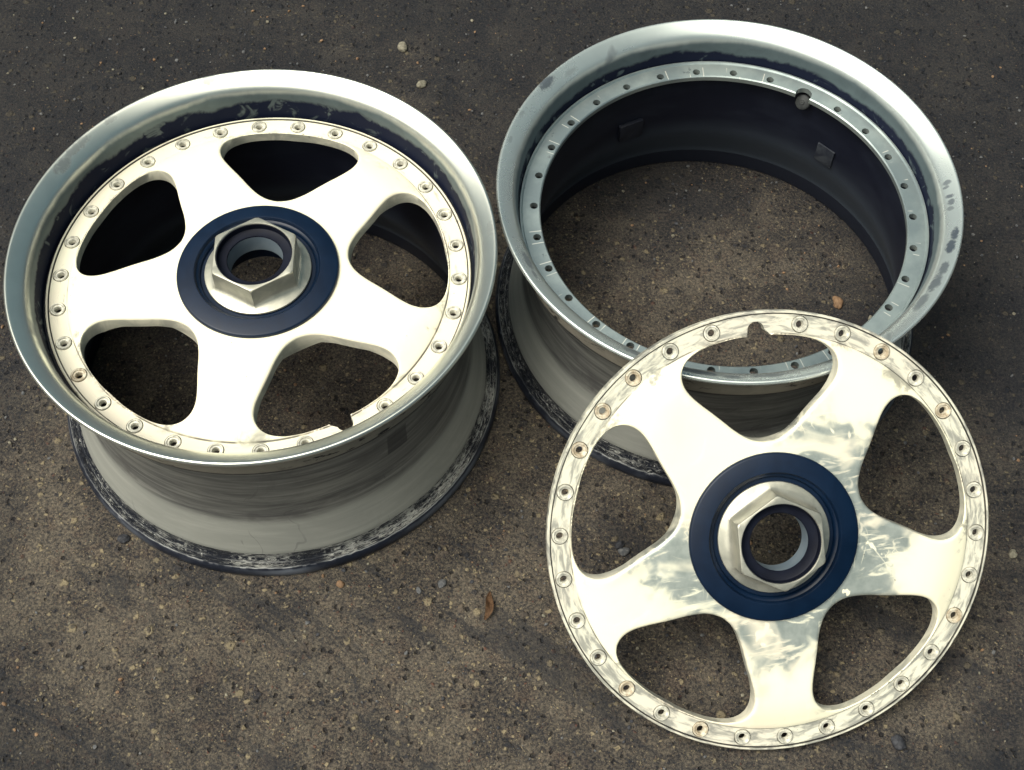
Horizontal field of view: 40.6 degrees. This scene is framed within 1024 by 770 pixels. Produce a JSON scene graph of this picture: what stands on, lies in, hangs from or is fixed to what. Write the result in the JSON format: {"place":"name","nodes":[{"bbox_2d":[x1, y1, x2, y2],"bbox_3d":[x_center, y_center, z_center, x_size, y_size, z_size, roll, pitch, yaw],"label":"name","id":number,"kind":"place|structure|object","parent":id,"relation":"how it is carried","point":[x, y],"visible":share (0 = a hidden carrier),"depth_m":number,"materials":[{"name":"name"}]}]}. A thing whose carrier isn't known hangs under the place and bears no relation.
{"place":"outdoors","nodes":[
{"label":"outdoors","id":0,"kind":"place"},
{"bbox_2d":[0,0,1023,769],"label":"ground","id":1,"kind":"structure","parent":0,"point":[136,594],"depth_m":1.47,"materials":[{"name":"asphalt"}]},
{"bbox_2d":[117,534,129,542],"bbox_3d":[-0.401,0.159,1.427,0.013,0.008,0.011,1,59,0],"label":"stone","id":2,"kind":"object","parent":1,"relation":"on","point":[123,538],"visible":1,"depth_m":1.42,"materials":[{"name":"grey stone"}]},
{"bbox_2d":[3,69,499,575],"bbox_3d":[-0.249,-0.069,1.429,0.474,0.239,0.474,1,59,0],"label":"alloy wheel","id":3,"kind":"object","parent":1,"relation":"on","point":[173,207],"visible":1,"depth_m":1.38,"materials":[{"name":"metal"}]},
{"bbox_2d":[336,580,344,587],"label":"stone","id":4,"kind":"object","parent":1,"relation":"on","point":[340,584],"visible":1,"depth_m":1.40,"materials":[{"name":"orange stone"}]},
{"bbox_2d":[398,41,406,51],"bbox_3d":[-0.142,-0.438,1.791,0.013,0.010,0.016,1,59,0],"label":"stone","id":5,"kind":"object","parent":1,"relation":"on","point":[402,46],"visible":1,"depth_m":1.79,"materials":[{"name":"beige stone"}]},
{"bbox_2d":[416,587,421,593],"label":"stone","id":6,"kind":"object","parent":1,"relation":"on","point":[418,590],"visible":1,"depth_m":1.40,"materials":[{"name":"grey stone"}]},
{"bbox_2d":[416,80,426,88],"bbox_3d":[-0.115,-0.382,1.758,0.014,0.008,0.010,-20,61,-12],"label":"stone","id":7,"kind":"object","parent":1,"relation":"on","point":[420,84],"visible":1,"depth_m":1.75,"materials":[{"name":"beige stone"}]},
{"bbox_2d":[438,579,446,587],"bbox_3d":[-0.071,0.202,1.403,0.009,0.006,0.010,1,59,0],"label":"stone","id":8,"kind":"object","parent":1,"relation":"on","point":[442,583],"visible":1,"depth_m":1.40,"materials":[{"name":"grey stone"}]},
{"bbox_2d":[484,591,493,619],"bbox_3d":[-0.023,0.221,1.388,0.010,0.008,0.032,11,59,6],"label":"dry leaf","id":9,"kind":"object","parent":1,"relation":"on","point":[489,605],"visible":1,"depth_m":1.39,"materials":[{"name":"brown plant"}]},
{"bbox_2d":[0,0,1023,769],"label":"loose grit","id":10,"kind":"object","parent":1,"relation":"on","point":[4,704],"visible":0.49,"depth_m":1.51,"materials":[{"name":"gravel"}]},
{"bbox_2d":[615,540,624,548],"bbox_3d":[0.111,0.165,1.426,0.010,0.006,0.009,1,59,0],"label":"stone","id":11,"kind":"object","parent":1,"relation":"on","point":[619,544],"visible":1,"depth_m":1.42,"materials":[{"name":"grey stone"}]},
{"bbox_2d":[618,547,629,555],"bbox_3d":[0.115,0.172,1.422,0.013,0.009,0.010,1,59,0],"label":"stone","id":12,"kind":"object","parent":1,"relation":"on","point":[624,551],"visible":1,"depth_m":1.42,"materials":[{"name":"grey stone"}]},
{"bbox_2d":[495,19,963,486],"bbox_3d":[0.218,-0.146,1.490,0.474,0.218,0.474,1,59,0],"label":"rim barrel","id":13,"kind":"object","parent":1,"relation":"on","point":[856,145],"visible":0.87,"depth_m":1.50,"materials":[{"name":"metal"}]},
{"bbox_2d":[546,309,988,749],"bbox_3d":[0.241,0.140,1.275,0.417,0.060,0.417,0,97,-5],"label":"wheel","id":14,"kind":"object","parent":1,"relation":"on","point":[732,487],"visible":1,"depth_m":1.27,"materials":[{"name":"metal"}]},
{"bbox_2d":[832,296,842,308],"bbox_3d":[0.373,-0.095,1.586,0.012,0.010,0.018,1,59,0],"label":"stone","id":15,"kind":"object","parent":1,"relation":"on","point":[837,302],"visible":1,"depth_m":1.58,"materials":[{"name":"stone"}]},
{"bbox_2d":[891,734,906,750],"bbox_3d":[0.369,0.341,1.320,0.012,0.010,0.016,-21,61,-13],"label":"stone","id":16,"kind":"object","parent":1,"relation":"on","point":[898,742],"visible":1,"depth_m":1.32,"materials":[{"name":"grey stone"}]},
{"bbox_2d":[1008,549,1016,557],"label":"stone","id":17,"kind":"object","parent":1,"relation":"on","point":[1012,553],"visible":1,"depth_m":1.42,"materials":[{"name":"beige stone"}]}
]}

